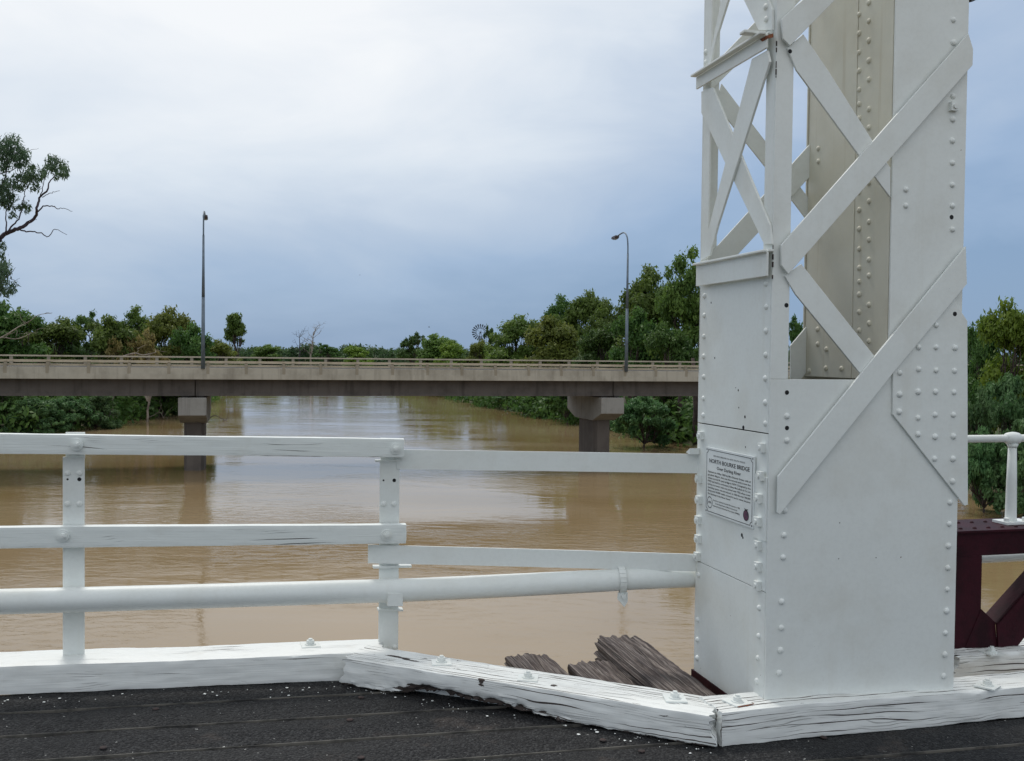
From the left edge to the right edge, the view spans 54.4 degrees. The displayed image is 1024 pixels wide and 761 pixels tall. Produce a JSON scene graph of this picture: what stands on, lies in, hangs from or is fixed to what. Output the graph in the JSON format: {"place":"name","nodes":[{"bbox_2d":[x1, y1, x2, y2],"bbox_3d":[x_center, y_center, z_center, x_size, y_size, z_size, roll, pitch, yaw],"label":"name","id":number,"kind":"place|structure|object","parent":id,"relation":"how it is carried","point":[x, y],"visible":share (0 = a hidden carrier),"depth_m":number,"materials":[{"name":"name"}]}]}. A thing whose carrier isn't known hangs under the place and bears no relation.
{"place":"outdoors","nodes":[
{"label":"outdoors","id":0,"kind":"place"},
{"bbox_2d":[1,328,43,338],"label":"fallen branch","id":1,"kind":"object","parent":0,"point":[21,337],"visible":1,"depth_m":83.93,"materials":[{"name":"wood"}]},
{"bbox_2d":[0,312,49,337],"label":"fallen branch","id":2,"kind":"object","parent":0,"point":[22,324],"visible":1,"depth_m":83.89,"materials":[{"name":"wood"}]},
{"bbox_2d":[0,396,1023,694],"bbox_3d":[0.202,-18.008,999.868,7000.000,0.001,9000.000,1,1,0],"label":"water","id":3,"kind":"structure","parent":0,"point":[572,510],"depth_m":45.61,"materials":[{"name":"brown liquid"}]},
{"bbox_2d":[0,681,1023,760],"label":"bridge deck","id":4,"kind":"structure","parent":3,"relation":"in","point":[329,721],"depth_m":4.12,"materials":[{"name":"black asphalt"}]},
{"bbox_2d":[0,638,382,694],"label":"kerb beam","id":5,"kind":"structure","parent":4,"relation":"on","point":[98,669],"depth_m":4.61,"materials":[{"name":"white paint"}]},
{"bbox_2d":[0,432,698,654],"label":"handrail","id":6,"kind":"object","parent":5,"relation":"attached to","point":[73,536],"visible":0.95,"depth_m":4.82,"materials":[{"name":"white paint"}]},
{"bbox_2d":[0,567,694,614],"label":"water pipe","id":7,"kind":"object","parent":6,"relation":"attached to","point":[399,592],"visible":0.94,"depth_m":4.77,"materials":[{"name":"white metal"}]},
{"bbox_2d":[2,686,702,753],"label":"paint flakes","id":8,"kind":"object","parent":4,"relation":"on","point":[395,697],"visible":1,"depth_m":4.36,"materials":[{"name":"white paint"}]},
{"bbox_2d":[339,645,716,746],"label":"kerb beam","id":9,"kind":"structure","parent":4,"relation":"on","point":[674,715],"depth_m":4.36,"materials":[{"name":"white paint"}]},
{"bbox_2d":[504,653,569,721],"bbox_3d":[0.190,1.502,4.731,0.247,0.174,0.915,0,2,-16],"label":"sleeper","id":10,"kind":"object","parent":4,"relation":"on","point":[540,663],"visible":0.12,"depth_m":5.00,"materials":[{"name":"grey wood"}]},
{"bbox_2d":[567,660,638,734],"bbox_3d":[0.511,1.524,4.643,0.242,0.175,0.977,0,2,-15],"label":"sleeper","id":11,"kind":"object","parent":4,"relation":"on","point":[607,671],"visible":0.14,"depth_m":4.94,"materials":[{"name":"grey wood"}]},
{"bbox_2d":[594,635,715,695],"bbox_3d":[0.719,1.475,4.763,0.255,0.187,1.324,0,2,-14],"label":"sleeper","id":12,"kind":"object","parent":4,"relation":"attached to","point":[636,660],"visible":0.5,"depth_m":4.89,"materials":[{"name":"brown wood"}]},
{"bbox_2d":[690,0,972,699],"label":"lift tower","id":13,"kind":"structure","parent":4,"relation":"on","point":[833,571],"depth_m":4.37,"materials":[{"name":"white metal"}]},
{"bbox_2d":[705,447,755,528],"bbox_3d":[0.990,0.480,4.544,0.010,0.315,0.471,0,2,-15],"label":"plaque","id":14,"kind":"object","parent":13,"relation":"attached to","point":[730,486],"visible":1,"depth_m":4.52,"materials":[{"name":"metal"}]},
{"bbox_2d":[699,671,1023,746],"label":"kerb beam","id":15,"kind":"structure","parent":4,"relation":"on","point":[747,717],"depth_m":4.28,"materials":[{"name":"white paint"}]},
{"bbox_2d":[954,517,1023,648],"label":"truss girder","id":16,"kind":"object","parent":4,"relation":"on","point":[977,540],"visible":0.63,"depth_m":5.13,"materials":[{"name":"brown metal"}]},
{"bbox_2d":[968,432,1023,524],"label":"pipe railing","id":17,"kind":"object","parent":16,"relation":"on","point":[1012,440],"visible":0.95,"depth_m":5.29,"materials":[{"name":"white metal"}]},
{"bbox_2d":[982,554,1023,562],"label":"pipe","id":18,"kind":"object","parent":16,"relation":"attached to","point":[1001,558],"depth_m":5.72,"materials":[{"name":"white metal"}]},
{"bbox_2d":[954,639,1023,676],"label":"kerb beam","id":19,"kind":"structure","parent":4,"relation":"on","point":[982,661],"depth_m":5.02,"materials":[{"name":"white paint"}]},
{"bbox_2d":[0,355,1023,494],"bbox_3d":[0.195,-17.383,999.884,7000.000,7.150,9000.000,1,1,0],"label":"ground","id":20,"kind":"structure","parent":0,"point":[695,446],"depth_m":88.89,"materials":[{"name":"soil"}]},
{"bbox_2d":[0,396,41,422],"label":"bush","id":21,"kind":"object","parent":20,"relation":"on","point":[4,400],"visible":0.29,"depth_m":92.02,"materials":[{"name":"green plant"}]},
{"bbox_2d":[0,299,52,362],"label":"gum tree","id":22,"kind":"object","parent":20,"relation":"on","point":[11,321],"visible":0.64,"depth_m":94.40,"materials":[{"name":"green plant"}]},
{"bbox_2d":[0,398,68,433],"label":"bush","id":23,"kind":"object","parent":20,"relation":"on","point":[46,411],"visible":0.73,"depth_m":90.00,"materials":[{"name":"green plant"}]},
{"bbox_2d":[0,132,70,298],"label":"gum tree","id":24,"kind":"object","parent":20,"relation":"on","point":[8,154],"visible":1,"depth_m":27.72,"materials":[{"name":"green plant"}]},
{"bbox_2d":[18,316,87,399],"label":"gum tree","id":25,"kind":"object","parent":20,"relation":"on","point":[62,332],"visible":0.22,"depth_m":110.83,"materials":[{"name":"green plant"}]},
{"bbox_2d":[41,396,103,431],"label":"bush","id":26,"kind":"object","parent":20,"relation":"on","point":[68,403],"visible":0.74,"depth_m":94.15,"materials":[{"name":"green plant"}]},
{"bbox_2d":[53,309,99,396],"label":"gum tree","id":27,"kind":"object","parent":20,"relation":"on","point":[81,320],"visible":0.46,"depth_m":117.01,"materials":[{"name":"green plant"}]},
{"bbox_2d":[76,396,123,428],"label":"bush","id":28,"kind":"object","parent":20,"relation":"on","point":[99,402],"visible":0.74,"depth_m":98.15,"materials":[{"name":"green plant"}]},
{"bbox_2d":[86,313,138,415],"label":"gum tree","id":29,"kind":"object","parent":20,"relation":"on","point":[104,333],"visible":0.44,"depth_m":106.92,"materials":[{"name":"green plant"}]},
{"bbox_2d":[98,335,128,417],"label":"tree","id":30,"kind":"object","parent":20,"relation":"on","point":[116,348],"visible":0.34,"depth_m":105.85,"materials":[{"name":"green plant"}]},
{"bbox_2d":[120,304,156,348],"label":"gum tree","id":31,"kind":"object","parent":20,"relation":"on","point":[136,321],"visible":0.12,"depth_m":124.83,"materials":[{"name":"green plant"}]},
{"bbox_2d":[123,327,169,421],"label":"tree","id":32,"kind":"object","parent":20,"relation":"on","point":[148,344],"visible":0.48,"depth_m":107.55,"materials":[{"name":"green plant"}]},
{"bbox_2d":[149,396,159,416],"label":"bare tree","id":33,"kind":"object","parent":20,"relation":"on","point":[158,408],"visible":0.08,"depth_m":116.70,"materials":[{"name":"green plant"}]},
{"bbox_2d":[137,396,179,414],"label":"bush","id":34,"kind":"object","parent":20,"relation":"on","point":[167,404],"visible":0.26,"depth_m":117.25,"materials":[{"name":"green plant"}]},
{"bbox_2d":[134,304,195,415],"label":"gum tree","id":35,"kind":"object","parent":20,"relation":"on","point":[162,325],"visible":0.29,"depth_m":117.17,"materials":[{"name":"green plant"}]},
{"bbox_2d":[168,322,217,364],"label":"gum tree","id":36,"kind":"object","parent":20,"relation":"on","point":[188,342],"visible":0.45,"depth_m":113.48,"materials":[{"name":"green plant"}]},
{"bbox_2d":[208,339,241,364],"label":"gum tree","id":37,"kind":"object","parent":20,"relation":"on","point":[219,348],"visible":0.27,"depth_m":188.30,"materials":[{"name":"green plant"}]},
{"bbox_2d":[223,312,247,364],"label":"gum tree","id":38,"kind":"object","parent":20,"relation":"on","point":[235,330],"visible":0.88,"depth_m":238.85,"materials":[{"name":"green plant"}]},
{"bbox_2d":[251,344,280,364],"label":"gum tree","id":39,"kind":"object","parent":20,"relation":"on","point":[266,350],"visible":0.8,"depth_m":307.23,"materials":[{"name":"green plant"}]},
{"bbox_2d":[293,327,311,364],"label":"bare tree","id":40,"kind":"object","parent":20,"relation":"on","point":[300,345],"visible":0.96,"depth_m":329.72,"materials":[{"name":"grey plant"}]},
{"bbox_2d":[300,321,324,364],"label":"bare tree","id":41,"kind":"object","parent":20,"relation":"on","point":[312,347],"visible":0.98,"depth_m":324.75,"materials":[{"name":"grey plant"}]},
{"bbox_2d":[314,342,344,365],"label":"gum tree","id":42,"kind":"object","parent":20,"relation":"on","point":[326,348],"visible":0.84,"depth_m":309.68,"materials":[{"name":"green plant"}]},
{"bbox_2d":[0,396,697,446],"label":"undergrowth","id":43,"kind":"object","parent":20,"relation":"on","point":[129,407],"visible":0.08,"depth_m":106.71,"materials":[{"name":"green plant"}]},
{"bbox_2d":[342,345,373,365],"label":"gum tree","id":44,"kind":"object","parent":20,"relation":"on","point":[356,352],"visible":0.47,"depth_m":298.14,"materials":[{"name":"green plant"}]},
{"bbox_2d":[396,331,425,362],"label":"gum tree","id":45,"kind":"object","parent":20,"relation":"on","point":[411,342],"visible":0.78,"depth_m":248.85,"materials":[{"name":"green plant"}]},
{"bbox_2d":[415,333,458,365],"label":"gum tree","id":46,"kind":"object","parent":20,"relation":"on","point":[431,347],"visible":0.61,"depth_m":221.61,"materials":[{"name":"green plant"}]},
{"bbox_2d":[432,340,470,366],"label":"gum tree","id":47,"kind":"object","parent":20,"relation":"on","point":[450,350],"visible":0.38,"depth_m":193.78,"materials":[{"name":"green plant"}]},
{"bbox_2d":[465,339,485,366],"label":"gum tree","id":48,"kind":"object","parent":20,"relation":"on","point":[475,349],"visible":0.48,"depth_m":194.50,"materials":[{"name":"green plant"}]},
{"bbox_2d":[472,324,486,340],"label":"windmill","id":49,"kind":"object","parent":20,"relation":"on","point":[480,337],"visible":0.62,"depth_m":204.84,"materials":[{"name":"metal"}]},
{"bbox_2d":[483,323,497,355],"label":"gum tree","id":50,"kind":"object","parent":20,"relation":"on","point":[488,332],"visible":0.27,"depth_m":184.63,"materials":[{"name":"green plant"}]},
{"bbox_2d":[491,396,519,403],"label":"bush","id":51,"kind":"object","parent":20,"relation":"on","point":[497,398],"visible":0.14,"depth_m":139.51,"materials":[{"name":"green plant"}]},
{"bbox_2d":[480,313,538,366],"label":"gum tree","id":52,"kind":"object","parent":20,"relation":"on","point":[514,329],"visible":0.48,"depth_m":157.97,"materials":[{"name":"green plant"}]},
{"bbox_2d":[0,354,1022,470],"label":"road bridge","id":53,"kind":"structure","parent":20,"relation":"on","point":[595,403],"depth_m":65.58,"materials":[{"name":"concrete"}]},
{"bbox_2d":[123,345,162,359],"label":"fallen branch","id":54,"kind":"object","parent":53,"relation":"on","point":[139,354],"visible":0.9,"depth_m":79.95,"materials":[{"name":"wood"}]},
{"bbox_2d":[201,211,207,368],"bbox_3d":[-19.582,-5.744,63.360,0.300,9.945,3.109,0,2,-15],"label":"street lamp","id":55,"kind":"object","parent":53,"relation":"on","point":[205,216],"visible":1,"depth_m":61.94,"materials":[{"name":"metal"}]},
{"bbox_2d":[611,232,628,371],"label":"street lamp","id":56,"kind":"object","parent":53,"relation":"on","point":[615,237],"visible":1,"depth_m":69.07,"materials":[{"name":"metal"}]},
{"bbox_2d":[515,396,552,415],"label":"bush","id":57,"kind":"object","parent":20,"relation":"on","point":[524,400],"visible":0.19,"depth_m":125.06,"materials":[{"name":"green plant"}]},
{"bbox_2d":[53,341,1023,368],"bbox_3d":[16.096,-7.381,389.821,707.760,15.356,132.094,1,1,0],"label":"wood","id":58,"kind":"object","parent":20,"relation":"on","point":[380,352],"visible":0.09,"depth_m":347.20,"materials":[{"name":"green plant"}]},
{"bbox_2d":[513,315,580,367],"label":"gum tree","id":59,"kind":"object","parent":20,"relation":"on","point":[557,339],"visible":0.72,"depth_m":135.38,"materials":[{"name":"green plant"}]},
{"bbox_2d":[536,293,580,326],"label":"gum tree","id":60,"kind":"object","parent":20,"relation":"on","point":[560,305],"visible":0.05,"depth_m":154.05,"materials":[{"name":"green plant"}]},
{"bbox_2d":[544,396,578,424],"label":"bush","id":61,"kind":"object","parent":20,"relation":"on","point":[560,402],"visible":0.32,"depth_m":111.29,"materials":[{"name":"green plant"}]},
{"bbox_2d":[543,287,602,357],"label":"gum tree","id":62,"kind":"object","parent":20,"relation":"on","point":[580,309],"visible":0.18,"depth_m":148.79,"materials":[{"name":"green plant"}]},
{"bbox_2d":[570,322,622,367],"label":"gum tree","id":63,"kind":"object","parent":20,"relation":"on","point":[595,344],"visible":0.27,"depth_m":120.48,"materials":[{"name":"green plant"}]},
{"bbox_2d":[583,297,624,363],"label":"gum tree","id":64,"kind":"object","parent":20,"relation":"on","point":[598,319],"visible":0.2,"depth_m":140.91,"materials":[{"name":"green plant"}]},
{"bbox_2d":[606,304,662,401],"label":"gum tree","id":65,"kind":"object","parent":20,"relation":"on","point":[639,326],"visible":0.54,"depth_m":107.28,"materials":[{"name":"green plant"}]},
{"bbox_2d":[610,396,677,447],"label":"bush","id":66,"kind":"object","parent":20,"relation":"on","point":[631,418],"visible":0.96,"depth_m":83.33,"materials":[{"name":"green plant"}]},
{"bbox_2d":[612,263,677,364],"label":"gum tree","id":67,"kind":"object","parent":20,"relation":"on","point":[641,295],"visible":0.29,"depth_m":114.08,"materials":[{"name":"green plant"}]},
{"bbox_2d":[642,320,698,404],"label":"gum tree","id":68,"kind":"object","parent":20,"relation":"on","point":[666,340],"visible":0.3,"depth_m":97.16,"materials":[{"name":"green plant"}]},
{"bbox_2d":[652,400,688,440],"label":"bush","id":69,"kind":"object","parent":20,"relation":"on","point":[669,403],"visible":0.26,"depth_m":89.76,"materials":[{"name":"green plant"}]},
{"bbox_2d":[644,244,699,406],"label":"gum tree","id":70,"kind":"object","parent":20,"relation":"on","point":[678,299],"visible":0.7,"depth_m":102.37,"materials":[{"name":"green plant"}]},
{"bbox_2d":[677,396,682,441],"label":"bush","id":71,"kind":"object","parent":20,"relation":"on","point":[680,399],"visible":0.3,"depth_m":90.05,"materials":[{"name":"green plant"}]},
{"bbox_2d":[691,358,697,444],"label":"tree","id":72,"kind":"object","parent":20,"relation":"on","point":[695,409],"visible":0.38,"depth_m":85.77,"materials":[{"name":"plant"}]},
{"bbox_2d":[788,313,802,365],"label":"gum tree","id":73,"kind":"object","parent":20,"relation":"on","point":[795,332],"visible":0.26,"depth_m":95.94,"materials":[{"name":"green plant"}]},
{"bbox_2d":[967,342,972,404],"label":"gum tree","id":74,"kind":"object","parent":20,"relation":"on","point":[969,353],"visible":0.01,"depth_m":78.15,"materials":[{"name":"green plant"}]},
{"bbox_2d":[967,314,1002,405],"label":"gum tree","id":75,"kind":"object","parent":20,"relation":"on","point":[980,354],"visible":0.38,"depth_m":73.32,"materials":[{"name":"green plant"}]},
{"bbox_2d":[968,384,1002,496],"bbox_3d":[25.941,3.870,56.215,3.188,7.398,3.523,1,1,-1],"label":"bush","id":76,"kind":"object","parent":20,"relation":"on","point":[976,415],"visible":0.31,"depth_m":55.42,"materials":[{"name":"green plant"}]},
{"bbox_2d":[968,425,1007,512],"bbox_3d":[23.763,5.067,50.008,3.288,5.686,2.976,0,2,-32],"label":"bush","id":77,"kind":"object","parent":20,"relation":"on","point":[981,455],"visible":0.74,"depth_m":49.44,"materials":[{"name":"green plant"}]},
{"bbox_2d":[974,295,1023,433],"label":"gum tree","id":78,"kind":"object","parent":20,"relation":"on","point":[1004,330],"visible":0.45,"depth_m":61.37,"materials":[{"name":"green plant"}]},
{"bbox_2d":[980,418,1023,516],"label":"bush","id":79,"kind":"object","parent":20,"relation":"on","point":[995,482],"visible":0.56,"depth_m":48.72,"materials":[{"name":"green plant"}]},
{"bbox_2d":[981,373,1023,477],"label":"bush","id":80,"kind":"object","parent":20,"relation":"on","point":[1005,392],"visible":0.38,"depth_m":57.87,"materials":[{"name":"green plant"}]},
{"bbox_2d":[1018,476,1023,489],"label":"bush","id":81,"kind":"object","parent":20,"relation":"on","point":[1022,480],"visible":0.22,"depth_m":55.62,"materials":[{"name":"green plant"}]},
{"bbox_2d":[0,0,1023,354],"label":"sky","id":82,"kind":"structure","parent":0,"point":[380,173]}
]}

